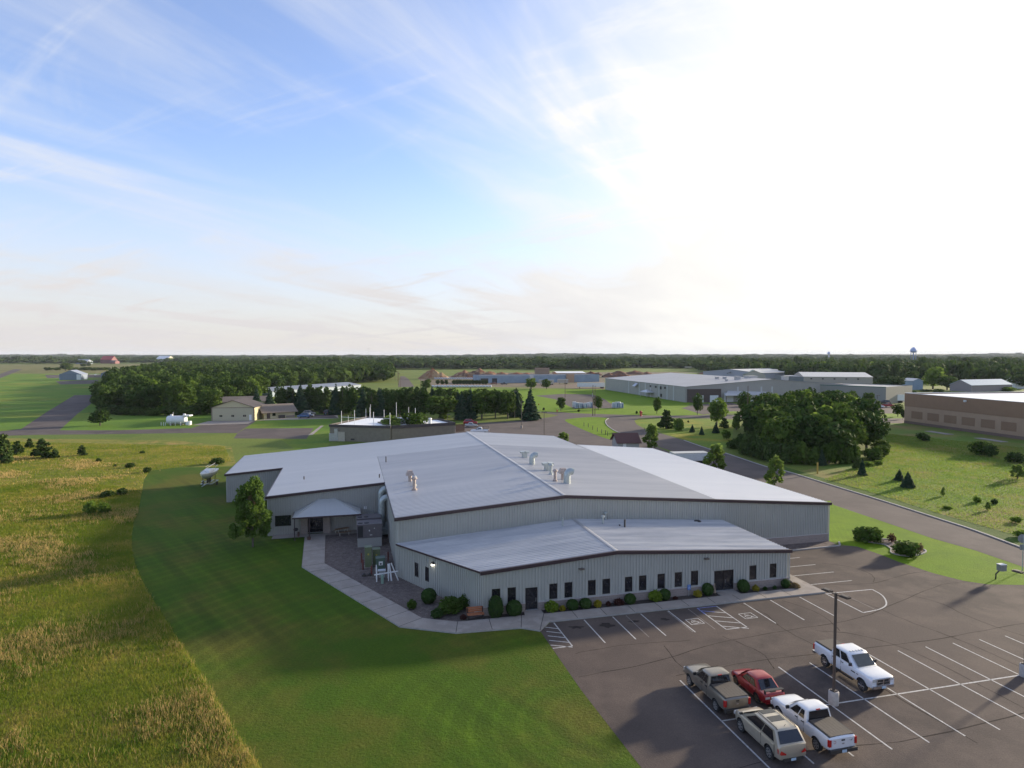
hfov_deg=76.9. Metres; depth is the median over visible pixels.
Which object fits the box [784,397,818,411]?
tree
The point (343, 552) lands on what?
gravel bed
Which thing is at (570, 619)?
curb
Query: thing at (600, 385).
semi trailer
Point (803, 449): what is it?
tree
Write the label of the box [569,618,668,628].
oil stain
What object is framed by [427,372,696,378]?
dirt yard
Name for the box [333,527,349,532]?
picnic table
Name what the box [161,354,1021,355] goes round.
hills
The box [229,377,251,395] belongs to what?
tree
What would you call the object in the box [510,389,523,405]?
tree
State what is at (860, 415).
tree
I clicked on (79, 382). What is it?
gravel apron
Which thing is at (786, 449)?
tree
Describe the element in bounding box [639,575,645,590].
window
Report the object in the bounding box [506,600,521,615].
shrub
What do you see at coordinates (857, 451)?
tree
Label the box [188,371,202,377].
tree
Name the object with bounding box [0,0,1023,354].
sky
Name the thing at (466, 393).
tree
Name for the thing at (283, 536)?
patio
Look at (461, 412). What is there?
conifer
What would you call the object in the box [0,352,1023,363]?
forest
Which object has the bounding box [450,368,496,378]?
spoil heap
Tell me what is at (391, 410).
conifer
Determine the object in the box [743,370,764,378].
warehouse
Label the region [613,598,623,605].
shrub
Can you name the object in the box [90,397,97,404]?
bush
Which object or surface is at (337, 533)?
patio
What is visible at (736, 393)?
warehouse
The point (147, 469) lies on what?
bush
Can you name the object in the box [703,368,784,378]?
warehouse
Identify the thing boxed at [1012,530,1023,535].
bush
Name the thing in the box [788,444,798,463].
tree
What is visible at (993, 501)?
bush
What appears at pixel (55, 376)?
hangar apron
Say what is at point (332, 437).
air conditioner
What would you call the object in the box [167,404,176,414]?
bush
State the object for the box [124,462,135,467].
bush
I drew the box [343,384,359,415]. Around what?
tree
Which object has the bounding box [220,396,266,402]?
house
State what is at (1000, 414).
warehouse
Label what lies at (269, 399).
conifer
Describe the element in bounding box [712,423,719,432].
conifer
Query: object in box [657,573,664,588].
window
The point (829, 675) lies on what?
parking markings
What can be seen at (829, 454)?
tree
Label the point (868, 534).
bush
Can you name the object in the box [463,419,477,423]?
parked car
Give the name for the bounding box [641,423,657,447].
tree
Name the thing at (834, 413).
tree
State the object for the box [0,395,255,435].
taxiway
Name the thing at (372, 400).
conifer
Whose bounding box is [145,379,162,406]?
tree
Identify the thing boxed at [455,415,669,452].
parking lot
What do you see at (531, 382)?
tree
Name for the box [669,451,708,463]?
semi trailer
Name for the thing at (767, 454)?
tree
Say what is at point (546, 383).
tree
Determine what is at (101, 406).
bush
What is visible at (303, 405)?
conifer
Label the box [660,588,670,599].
shrub
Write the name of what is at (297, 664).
lawn
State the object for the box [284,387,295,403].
conifer
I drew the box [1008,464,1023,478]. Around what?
tree
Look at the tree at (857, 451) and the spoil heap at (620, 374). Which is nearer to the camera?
the tree at (857, 451)
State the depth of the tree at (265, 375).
389.36 m
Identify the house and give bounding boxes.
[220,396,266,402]
[259,403,297,418]
[902,378,922,389]
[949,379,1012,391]
[1005,379,1023,388]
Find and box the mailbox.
[995,563,1006,578]
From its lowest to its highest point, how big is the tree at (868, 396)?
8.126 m
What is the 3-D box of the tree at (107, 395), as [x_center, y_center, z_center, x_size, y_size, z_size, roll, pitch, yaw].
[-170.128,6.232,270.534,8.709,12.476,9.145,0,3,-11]
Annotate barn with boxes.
[76,359,92,363]
[100,356,116,363]
[110,360,119,363]
[156,356,172,362]
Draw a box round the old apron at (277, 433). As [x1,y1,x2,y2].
[234,428,312,438]
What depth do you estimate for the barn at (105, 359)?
1783.80 m
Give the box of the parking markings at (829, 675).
[546,557,1023,767]
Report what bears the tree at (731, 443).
on the ground at (242, 446)
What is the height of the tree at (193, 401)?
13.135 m
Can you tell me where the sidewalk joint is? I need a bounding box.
[303,549,784,630]
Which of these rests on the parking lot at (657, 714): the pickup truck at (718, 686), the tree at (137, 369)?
the pickup truck at (718, 686)
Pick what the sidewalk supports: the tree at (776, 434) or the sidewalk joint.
the sidewalk joint
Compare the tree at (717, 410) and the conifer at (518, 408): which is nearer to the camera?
the tree at (717, 410)
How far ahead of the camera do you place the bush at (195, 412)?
251.79 m
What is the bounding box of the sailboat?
[200,464,218,482]
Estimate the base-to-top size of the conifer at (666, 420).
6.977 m
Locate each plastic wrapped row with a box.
[432,385,491,386]
[434,378,472,378]
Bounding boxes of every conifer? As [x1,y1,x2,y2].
[0,433,14,463]
[11,441,24,454]
[24,438,34,447]
[30,438,52,457]
[49,448,59,457]
[77,445,88,455]
[117,378,126,404]
[120,384,133,407]
[244,382,254,395]
[252,386,261,401]
[264,387,274,403]
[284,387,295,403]
[288,385,294,402]
[294,383,305,408]
[295,396,313,414]
[304,383,314,408]
[311,386,322,411]
[318,386,331,413]
[327,383,343,414]
[332,386,349,414]
[355,387,371,416]
[364,389,378,414]
[366,387,375,397]
[372,388,389,416]
[383,393,401,416]
[400,386,416,416]
[410,386,424,415]
[446,391,455,411]
[452,391,470,420]
[452,392,459,411]
[466,388,478,418]
[508,387,522,416]
[520,389,541,420]
[657,409,673,428]
[698,426,704,434]
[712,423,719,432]
[719,417,728,427]
[818,450,827,465]
[852,456,861,468]
[857,458,867,475]
[892,469,903,481]
[900,472,915,488]
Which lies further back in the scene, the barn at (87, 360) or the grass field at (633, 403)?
the barn at (87, 360)
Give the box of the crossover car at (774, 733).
[734,707,805,762]
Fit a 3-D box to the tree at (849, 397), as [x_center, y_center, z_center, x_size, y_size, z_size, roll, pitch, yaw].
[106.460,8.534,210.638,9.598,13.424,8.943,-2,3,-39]
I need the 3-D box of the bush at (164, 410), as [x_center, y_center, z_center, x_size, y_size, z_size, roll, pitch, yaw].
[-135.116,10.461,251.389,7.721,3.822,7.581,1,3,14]
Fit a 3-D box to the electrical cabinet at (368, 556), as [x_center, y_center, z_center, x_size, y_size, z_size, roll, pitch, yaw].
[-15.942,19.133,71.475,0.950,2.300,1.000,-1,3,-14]
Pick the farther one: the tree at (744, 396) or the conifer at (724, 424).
the tree at (744, 396)
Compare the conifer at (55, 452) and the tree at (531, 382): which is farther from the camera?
the tree at (531, 382)
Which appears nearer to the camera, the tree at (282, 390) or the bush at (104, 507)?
the bush at (104, 507)
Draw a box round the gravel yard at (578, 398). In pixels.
[538,394,611,408]
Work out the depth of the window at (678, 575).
62.82 m
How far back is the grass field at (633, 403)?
319.53 m
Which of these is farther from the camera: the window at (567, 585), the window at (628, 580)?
the window at (628, 580)
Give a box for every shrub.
[407,599,416,609]
[421,588,436,603]
[430,607,443,618]
[437,595,463,614]
[459,594,469,607]
[460,614,466,619]
[488,595,503,617]
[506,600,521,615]
[544,600,558,612]
[559,605,565,611]
[566,599,578,610]
[579,598,591,608]
[593,600,601,607]
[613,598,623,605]
[624,593,635,604]
[647,589,662,601]
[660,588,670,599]
[693,589,701,597]
[701,583,713,595]
[737,579,749,592]
[752,584,759,590]
[781,579,790,587]
[790,582,800,588]
[887,533,896,541]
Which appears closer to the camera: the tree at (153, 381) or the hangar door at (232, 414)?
the hangar door at (232, 414)
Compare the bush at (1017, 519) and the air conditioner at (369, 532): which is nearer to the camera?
the air conditioner at (369, 532)
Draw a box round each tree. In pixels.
[59,363,73,370]
[87,409,111,425]
[88,381,104,396]
[95,384,118,404]
[104,373,126,384]
[108,384,126,404]
[120,376,143,383]
[124,368,140,374]
[124,388,146,407]
[127,377,147,388]
[139,382,163,407]
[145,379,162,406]
[150,373,169,378]
[159,377,169,383]
[160,381,175,405]
[164,374,183,379]
[165,379,193,406]
[170,376,182,381]
[179,371,187,376]
[182,375,199,384]
[186,385,197,404]
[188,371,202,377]
[189,380,198,404]
[194,385,212,405]
[198,388,223,413]
[203,377,227,396]
[214,371,229,378]
[222,383,238,396]
[228,475,272,546]
[229,373,242,378]
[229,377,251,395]
[231,369,243,373]
[240,375,252,389]
[250,370,263,374]
[250,379,261,395]
[253,376,270,393]
[257,372,270,386]
[269,375,285,386]
[273,385,287,403]
[274,388,286,403]
[279,369,294,376]
[285,374,298,385]
[299,371,315,384]
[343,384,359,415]
[349,396,359,414]
[354,386,367,395]
[380,415,400,425]
[382,388,394,399]
[388,387,409,416]
[400,412,427,424]
[416,390,430,416]
[421,379,430,389]
[425,394,457,418]
[431,386,449,395]
[433,390,445,395]
[437,412,449,418]
[446,387,459,397]
[459,389,469,405]
[469,388,496,418]
[486,389,501,417]
[498,390,515,418]
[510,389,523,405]
[525,378,536,388]
[541,379,551,388]
[556,397,565,408]
[558,432,568,440]
[593,395,602,409]
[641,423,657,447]
[653,397,661,410]
[692,393,703,414]
[702,443,726,469]
[707,397,728,425]
[725,438,739,448]
[732,404,749,421]
[732,418,739,429]
[735,433,744,450]
[736,391,751,409]
[738,430,757,454]
[741,409,763,435]
[746,394,782,438]
[746,436,761,457]
[750,403,789,434]
[752,441,768,459]
[760,416,778,441]
[763,415,799,444]
[763,441,773,461]
[763,454,785,485]
[771,442,786,459]
[776,414,819,448]
[778,394,797,406]
[778,443,796,463]
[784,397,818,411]
[785,390,812,401]
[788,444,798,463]
[789,405,823,420]
[794,441,809,464]
[801,389,811,396]
[801,422,854,451]
[802,408,828,420]
[804,387,818,393]
[808,412,832,449]
[810,398,834,406]
[812,393,835,403]
[816,404,831,410]
[819,444,837,463]
[823,390,839,403]
[824,402,864,437]
[827,439,846,463]
[831,391,848,401]
[832,416,868,444]
[834,390,853,400]
[840,445,854,463]
[843,402,870,443]
[846,439,861,462]
[849,390,858,399]
[853,398,886,420]
[861,411,890,448]
[862,392,874,403]
[864,446,883,460]
[870,440,890,447]
[871,444,890,456]
[873,375,905,384]
[891,404,903,416]
[904,371,918,378]
[921,366,947,388]
[935,375,957,389]
[985,501,991,509]
[1007,374,1023,385]
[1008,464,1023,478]
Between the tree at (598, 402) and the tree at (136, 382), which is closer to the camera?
the tree at (598, 402)
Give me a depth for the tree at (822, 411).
154.32 m
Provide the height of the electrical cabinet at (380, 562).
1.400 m
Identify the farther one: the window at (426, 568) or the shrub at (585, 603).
the window at (426, 568)
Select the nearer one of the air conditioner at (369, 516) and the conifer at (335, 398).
the air conditioner at (369, 516)
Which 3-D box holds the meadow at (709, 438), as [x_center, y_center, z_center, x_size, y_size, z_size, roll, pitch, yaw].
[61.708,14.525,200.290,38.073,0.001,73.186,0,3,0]
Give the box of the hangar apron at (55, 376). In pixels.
[45,375,100,377]
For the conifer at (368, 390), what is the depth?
275.59 m
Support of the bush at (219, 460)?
on the meadow at (229, 453)
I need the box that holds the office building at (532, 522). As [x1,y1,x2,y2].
[224,431,831,615]
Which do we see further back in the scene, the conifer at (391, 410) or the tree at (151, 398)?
the tree at (151, 398)
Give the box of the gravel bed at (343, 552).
[325,533,481,621]
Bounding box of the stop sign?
[1018,534,1023,570]
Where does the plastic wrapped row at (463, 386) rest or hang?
on the ground at (242, 446)
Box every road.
[398,376,413,386]
[541,412,903,422]
[606,418,1023,566]
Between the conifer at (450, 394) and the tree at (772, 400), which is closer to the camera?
the tree at (772, 400)
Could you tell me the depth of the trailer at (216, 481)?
116.36 m
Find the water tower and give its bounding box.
[910,347,916,359]
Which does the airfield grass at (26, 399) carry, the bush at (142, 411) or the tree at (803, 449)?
the bush at (142, 411)
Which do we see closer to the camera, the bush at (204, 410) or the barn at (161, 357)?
the bush at (204, 410)
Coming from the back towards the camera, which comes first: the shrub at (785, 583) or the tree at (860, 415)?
the tree at (860, 415)
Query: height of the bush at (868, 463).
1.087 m
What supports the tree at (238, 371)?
on the ground at (242, 446)
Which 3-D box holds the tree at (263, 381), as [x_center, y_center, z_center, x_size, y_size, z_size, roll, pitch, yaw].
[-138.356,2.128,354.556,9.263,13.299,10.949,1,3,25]
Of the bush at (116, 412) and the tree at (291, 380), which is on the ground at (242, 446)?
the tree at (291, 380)
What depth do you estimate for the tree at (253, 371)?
399.67 m
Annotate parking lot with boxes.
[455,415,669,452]
[541,546,1023,767]
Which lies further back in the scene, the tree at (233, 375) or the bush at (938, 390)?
the bush at (938, 390)
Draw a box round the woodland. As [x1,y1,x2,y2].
[240,355,1023,379]
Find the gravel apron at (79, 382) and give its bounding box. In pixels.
[56,380,98,383]
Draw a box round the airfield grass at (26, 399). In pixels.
[0,373,330,449]
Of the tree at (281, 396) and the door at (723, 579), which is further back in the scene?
the tree at (281, 396)
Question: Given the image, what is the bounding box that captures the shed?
[610,433,641,447]
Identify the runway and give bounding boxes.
[0,369,21,377]
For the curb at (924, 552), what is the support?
on the road at (923, 524)
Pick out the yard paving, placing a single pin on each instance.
(735, 407)
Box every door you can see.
[60,374,75,379]
[212,408,252,420]
[308,518,322,532]
[525,587,536,610]
[710,395,717,401]
[714,569,733,590]
[724,393,732,401]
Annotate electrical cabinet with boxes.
[364,545,372,567]
[372,547,379,565]
[375,555,385,571]
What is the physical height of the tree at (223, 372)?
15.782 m
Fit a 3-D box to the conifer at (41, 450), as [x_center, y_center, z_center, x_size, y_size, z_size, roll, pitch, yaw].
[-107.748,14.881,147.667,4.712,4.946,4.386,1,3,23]
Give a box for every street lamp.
[520,401,523,427]
[821,587,850,706]
[1011,569,1023,677]
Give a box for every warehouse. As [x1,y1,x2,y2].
[262,382,360,396]
[605,373,847,401]
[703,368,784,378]
[725,391,768,402]
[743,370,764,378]
[775,375,803,380]
[794,372,872,383]
[820,383,911,403]
[904,392,1023,439]
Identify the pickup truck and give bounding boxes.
[470,426,489,431]
[683,663,750,713]
[770,694,857,754]
[812,639,893,691]
[881,403,892,406]
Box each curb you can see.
[302,534,825,633]
[605,418,1019,556]
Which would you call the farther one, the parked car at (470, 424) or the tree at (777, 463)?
the parked car at (470, 424)
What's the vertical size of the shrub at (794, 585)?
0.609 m
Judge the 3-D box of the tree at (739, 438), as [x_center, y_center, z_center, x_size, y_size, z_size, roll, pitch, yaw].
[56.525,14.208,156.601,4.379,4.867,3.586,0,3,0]
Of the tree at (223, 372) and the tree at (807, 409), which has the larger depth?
the tree at (223, 372)
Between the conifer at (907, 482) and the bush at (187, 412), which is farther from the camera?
the bush at (187, 412)
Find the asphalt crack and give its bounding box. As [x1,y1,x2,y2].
[576,563,1023,767]
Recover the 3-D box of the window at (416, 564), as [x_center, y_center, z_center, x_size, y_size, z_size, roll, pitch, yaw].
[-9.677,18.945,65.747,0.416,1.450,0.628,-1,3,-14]
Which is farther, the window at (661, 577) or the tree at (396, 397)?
the tree at (396, 397)
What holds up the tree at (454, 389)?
on the grass field at (633, 403)
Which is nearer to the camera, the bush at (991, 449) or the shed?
the bush at (991, 449)
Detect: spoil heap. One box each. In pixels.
[418,368,448,378]
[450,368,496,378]
[497,372,528,374]
[602,371,630,376]
[611,370,651,374]
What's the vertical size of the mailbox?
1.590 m
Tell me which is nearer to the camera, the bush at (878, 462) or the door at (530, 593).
the door at (530, 593)
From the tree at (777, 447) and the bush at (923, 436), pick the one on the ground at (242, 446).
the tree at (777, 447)
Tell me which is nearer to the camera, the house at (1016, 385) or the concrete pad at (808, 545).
the concrete pad at (808, 545)
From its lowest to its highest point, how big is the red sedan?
1.474 m
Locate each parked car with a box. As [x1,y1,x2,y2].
[297,412,310,417]
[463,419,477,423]
[465,422,477,426]
[881,400,890,403]
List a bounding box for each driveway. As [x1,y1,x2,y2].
[255,415,337,420]
[301,415,336,417]
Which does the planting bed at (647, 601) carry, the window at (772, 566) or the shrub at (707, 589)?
the shrub at (707, 589)
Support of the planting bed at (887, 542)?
on the lawn at (952, 560)
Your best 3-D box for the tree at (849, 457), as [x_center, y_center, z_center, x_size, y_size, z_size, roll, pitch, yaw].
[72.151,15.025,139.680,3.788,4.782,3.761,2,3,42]
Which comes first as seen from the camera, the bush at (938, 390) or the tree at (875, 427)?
the tree at (875, 427)
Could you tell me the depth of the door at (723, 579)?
64.06 m
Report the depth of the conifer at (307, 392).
272.36 m
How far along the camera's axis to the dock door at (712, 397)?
322.18 m
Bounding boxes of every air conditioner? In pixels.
[329,433,337,440]
[356,513,380,519]
[357,519,381,547]
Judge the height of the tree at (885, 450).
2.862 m
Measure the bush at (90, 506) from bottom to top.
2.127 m
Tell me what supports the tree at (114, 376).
on the ground at (242, 446)
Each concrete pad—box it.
[925,431,953,434]
[976,438,1006,441]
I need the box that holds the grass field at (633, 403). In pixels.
[433,388,700,415]
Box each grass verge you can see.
[784,467,1022,545]
[881,413,901,417]
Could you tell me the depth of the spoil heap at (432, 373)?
632.68 m
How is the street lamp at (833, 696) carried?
on the parking lot at (657, 714)
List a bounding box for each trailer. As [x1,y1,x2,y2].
[201,475,217,486]
[557,379,567,383]
[577,383,604,387]
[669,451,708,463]
[897,394,904,402]
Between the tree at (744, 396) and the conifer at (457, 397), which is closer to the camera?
the tree at (744, 396)
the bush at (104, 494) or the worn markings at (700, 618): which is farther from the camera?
the bush at (104, 494)
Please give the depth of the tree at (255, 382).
330.99 m
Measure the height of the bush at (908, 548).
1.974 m
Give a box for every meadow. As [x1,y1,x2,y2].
[0,438,258,767]
[635,419,732,447]
[801,423,1023,533]
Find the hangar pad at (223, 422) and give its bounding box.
[196,421,252,424]
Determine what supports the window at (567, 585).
in the office building at (532, 522)
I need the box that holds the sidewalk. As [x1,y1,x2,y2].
[302,533,824,631]
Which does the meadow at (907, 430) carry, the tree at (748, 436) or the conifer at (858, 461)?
the conifer at (858, 461)
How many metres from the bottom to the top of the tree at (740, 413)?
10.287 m
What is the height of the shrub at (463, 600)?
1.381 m
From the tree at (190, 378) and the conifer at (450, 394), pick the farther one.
the tree at (190, 378)
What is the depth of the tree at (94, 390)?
319.69 m
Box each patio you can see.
[272,533,304,538]
[326,530,356,534]
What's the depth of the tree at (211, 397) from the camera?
253.31 m
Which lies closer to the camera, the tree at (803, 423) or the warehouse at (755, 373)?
the tree at (803, 423)
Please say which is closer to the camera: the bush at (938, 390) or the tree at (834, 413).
the tree at (834, 413)
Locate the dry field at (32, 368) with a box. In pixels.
[0,364,139,373]
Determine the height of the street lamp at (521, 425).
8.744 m
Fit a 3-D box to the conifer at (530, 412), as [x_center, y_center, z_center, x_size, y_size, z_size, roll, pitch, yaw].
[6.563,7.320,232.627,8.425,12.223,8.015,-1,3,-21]
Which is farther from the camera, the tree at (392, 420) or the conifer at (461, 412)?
the conifer at (461, 412)
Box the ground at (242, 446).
[0,362,1023,761]
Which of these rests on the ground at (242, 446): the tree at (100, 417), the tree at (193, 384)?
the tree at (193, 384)
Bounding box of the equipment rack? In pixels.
[374,563,398,581]
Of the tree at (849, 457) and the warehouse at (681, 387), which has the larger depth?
the warehouse at (681, 387)
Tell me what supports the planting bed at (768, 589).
on the ground at (242, 446)
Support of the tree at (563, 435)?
on the parking lot at (555, 426)
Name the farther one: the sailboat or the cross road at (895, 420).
the cross road at (895, 420)
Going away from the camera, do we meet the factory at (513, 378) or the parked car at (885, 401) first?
the parked car at (885, 401)
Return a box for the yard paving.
[683,403,895,414]
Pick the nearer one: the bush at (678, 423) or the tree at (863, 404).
the tree at (863, 404)
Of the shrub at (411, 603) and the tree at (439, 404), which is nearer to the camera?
the shrub at (411, 603)
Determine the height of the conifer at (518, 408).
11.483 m
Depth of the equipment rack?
67.10 m
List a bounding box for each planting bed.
[465,612,524,620]
[542,593,719,612]
[737,582,791,593]
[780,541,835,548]
[866,539,924,554]
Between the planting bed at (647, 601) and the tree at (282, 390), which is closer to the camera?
the planting bed at (647, 601)
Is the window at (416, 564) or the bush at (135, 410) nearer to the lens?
the window at (416, 564)
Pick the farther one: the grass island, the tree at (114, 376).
the tree at (114, 376)
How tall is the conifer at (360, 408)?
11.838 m
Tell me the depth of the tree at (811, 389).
225.04 m
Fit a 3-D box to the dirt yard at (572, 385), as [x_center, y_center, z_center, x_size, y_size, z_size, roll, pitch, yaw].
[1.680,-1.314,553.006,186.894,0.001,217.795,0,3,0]
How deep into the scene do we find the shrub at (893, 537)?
80.76 m
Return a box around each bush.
[82,500,96,513]
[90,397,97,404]
[97,403,108,410]
[97,502,111,512]
[98,490,114,497]
[112,408,122,414]
[116,488,127,494]
[119,406,135,414]
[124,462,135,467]
[130,406,143,415]
[138,407,156,414]
[143,467,151,472]
[145,408,158,415]
[154,406,173,414]
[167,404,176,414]
[172,407,192,415]
[173,406,186,413]
[177,404,198,414]
[185,404,200,414]
[198,405,208,414]
[209,457,224,463]
[673,418,683,429]
[721,429,730,439]
[852,526,883,543]
[864,461,873,465]
[874,460,882,464]
[890,540,920,557]
[915,432,930,440]
[932,389,943,391]
[967,440,991,454]
[972,496,981,502]
[982,444,998,456]
[990,499,997,503]
[1001,387,1016,390]
[1004,452,1023,462]
[1009,517,1022,522]
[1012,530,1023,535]
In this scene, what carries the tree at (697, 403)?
on the grass field at (633, 403)
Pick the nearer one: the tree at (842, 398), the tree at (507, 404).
the tree at (842, 398)
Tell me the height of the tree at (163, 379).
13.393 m
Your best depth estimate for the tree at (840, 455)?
138.08 m
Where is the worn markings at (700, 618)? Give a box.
[626,593,875,636]
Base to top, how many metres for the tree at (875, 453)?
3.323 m
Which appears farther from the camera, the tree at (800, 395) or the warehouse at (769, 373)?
the warehouse at (769, 373)
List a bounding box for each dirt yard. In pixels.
[419,378,604,388]
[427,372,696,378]
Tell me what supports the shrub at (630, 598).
on the planting bed at (647, 601)
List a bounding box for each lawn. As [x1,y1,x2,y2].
[132,467,640,767]
[826,501,1023,584]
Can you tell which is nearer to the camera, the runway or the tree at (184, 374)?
the tree at (184, 374)
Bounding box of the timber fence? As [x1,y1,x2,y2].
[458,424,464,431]
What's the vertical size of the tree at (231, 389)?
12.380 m
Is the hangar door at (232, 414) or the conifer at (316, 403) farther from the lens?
the conifer at (316, 403)
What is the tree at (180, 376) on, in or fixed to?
on the ground at (242, 446)
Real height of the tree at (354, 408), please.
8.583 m
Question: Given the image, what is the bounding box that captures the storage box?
[338,432,344,440]
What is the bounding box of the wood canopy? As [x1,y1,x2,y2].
[101,360,395,384]
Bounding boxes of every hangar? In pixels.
[59,370,87,379]
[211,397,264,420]
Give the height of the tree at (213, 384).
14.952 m
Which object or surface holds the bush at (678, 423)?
on the meadow at (709, 438)
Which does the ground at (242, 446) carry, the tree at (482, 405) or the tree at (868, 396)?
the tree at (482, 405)
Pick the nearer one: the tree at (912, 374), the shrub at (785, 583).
the shrub at (785, 583)
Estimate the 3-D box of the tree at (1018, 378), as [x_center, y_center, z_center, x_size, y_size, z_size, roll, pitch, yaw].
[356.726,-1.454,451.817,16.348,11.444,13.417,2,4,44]
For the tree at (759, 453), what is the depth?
143.98 m
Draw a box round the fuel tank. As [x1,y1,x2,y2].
[163,414,192,425]
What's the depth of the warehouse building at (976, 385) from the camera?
418.48 m
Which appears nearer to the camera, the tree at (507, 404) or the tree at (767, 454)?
the tree at (767, 454)
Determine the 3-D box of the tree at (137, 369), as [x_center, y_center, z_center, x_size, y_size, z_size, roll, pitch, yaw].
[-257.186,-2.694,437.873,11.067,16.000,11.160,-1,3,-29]
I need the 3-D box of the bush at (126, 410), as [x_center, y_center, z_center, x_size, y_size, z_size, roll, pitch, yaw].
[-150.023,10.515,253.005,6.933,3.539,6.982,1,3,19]
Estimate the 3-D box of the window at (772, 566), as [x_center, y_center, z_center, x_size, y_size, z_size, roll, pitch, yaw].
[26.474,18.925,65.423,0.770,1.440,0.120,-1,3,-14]
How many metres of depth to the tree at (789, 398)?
177.02 m
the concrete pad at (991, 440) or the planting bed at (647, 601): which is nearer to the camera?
the planting bed at (647, 601)
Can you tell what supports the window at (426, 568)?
in the office building at (532, 522)
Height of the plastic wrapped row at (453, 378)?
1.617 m
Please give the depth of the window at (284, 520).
84.15 m
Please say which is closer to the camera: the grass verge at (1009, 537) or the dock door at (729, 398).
the grass verge at (1009, 537)
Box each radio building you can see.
[329,404,415,441]
[377,418,455,439]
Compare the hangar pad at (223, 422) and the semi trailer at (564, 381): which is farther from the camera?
the semi trailer at (564, 381)
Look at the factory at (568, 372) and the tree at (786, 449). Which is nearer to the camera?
the tree at (786, 449)
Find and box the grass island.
[565,417,617,438]
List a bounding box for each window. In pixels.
[275,515,290,526]
[415,562,418,577]
[425,566,428,581]
[492,588,499,595]
[508,587,515,601]
[549,583,556,598]
[564,582,571,597]
[588,580,595,595]
[602,578,609,593]
[625,576,631,591]
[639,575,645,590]
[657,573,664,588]
[675,572,681,586]
[691,570,697,585]
[749,565,755,579]
[770,563,776,577]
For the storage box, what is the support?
on the ground at (242, 446)
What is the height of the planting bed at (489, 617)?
0.001 m
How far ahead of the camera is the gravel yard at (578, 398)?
348.87 m
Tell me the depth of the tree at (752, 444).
147.26 m
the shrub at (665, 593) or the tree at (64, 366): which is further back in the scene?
the tree at (64, 366)
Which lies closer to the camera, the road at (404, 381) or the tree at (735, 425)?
the tree at (735, 425)
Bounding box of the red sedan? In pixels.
[731,668,784,704]
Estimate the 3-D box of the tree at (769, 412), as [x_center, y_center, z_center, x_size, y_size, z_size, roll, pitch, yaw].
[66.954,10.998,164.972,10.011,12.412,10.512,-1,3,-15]
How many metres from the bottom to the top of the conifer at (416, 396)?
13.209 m
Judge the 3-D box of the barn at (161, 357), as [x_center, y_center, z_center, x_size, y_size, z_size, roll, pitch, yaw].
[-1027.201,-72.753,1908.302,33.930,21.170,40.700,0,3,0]
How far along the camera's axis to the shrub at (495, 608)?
57.24 m
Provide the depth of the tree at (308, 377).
444.72 m
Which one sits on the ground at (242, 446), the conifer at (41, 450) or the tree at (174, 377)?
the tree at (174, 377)
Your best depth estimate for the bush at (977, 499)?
102.49 m
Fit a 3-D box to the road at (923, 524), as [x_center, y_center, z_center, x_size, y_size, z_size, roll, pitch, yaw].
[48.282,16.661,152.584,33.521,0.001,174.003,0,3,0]
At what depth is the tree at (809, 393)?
212.67 m
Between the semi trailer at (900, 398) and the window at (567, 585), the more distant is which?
the semi trailer at (900, 398)
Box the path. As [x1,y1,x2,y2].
[309,426,322,434]
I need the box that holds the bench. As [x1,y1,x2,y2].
[466,606,483,620]
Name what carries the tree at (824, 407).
on the ground at (242, 446)
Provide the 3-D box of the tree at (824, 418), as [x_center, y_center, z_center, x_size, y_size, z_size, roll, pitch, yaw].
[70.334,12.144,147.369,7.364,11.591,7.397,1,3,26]
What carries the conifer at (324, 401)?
on the ground at (242, 446)
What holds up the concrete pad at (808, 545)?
on the ground at (242, 446)
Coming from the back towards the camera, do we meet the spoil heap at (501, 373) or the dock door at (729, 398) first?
the spoil heap at (501, 373)
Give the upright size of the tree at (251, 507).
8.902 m
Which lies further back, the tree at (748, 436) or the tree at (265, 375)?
the tree at (265, 375)
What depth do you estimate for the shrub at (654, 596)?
61.22 m
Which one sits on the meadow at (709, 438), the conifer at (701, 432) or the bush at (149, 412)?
the conifer at (701, 432)
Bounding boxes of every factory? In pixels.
[473,374,598,382]
[535,368,548,373]
[552,371,584,373]
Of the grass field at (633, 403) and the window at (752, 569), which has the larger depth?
the grass field at (633, 403)

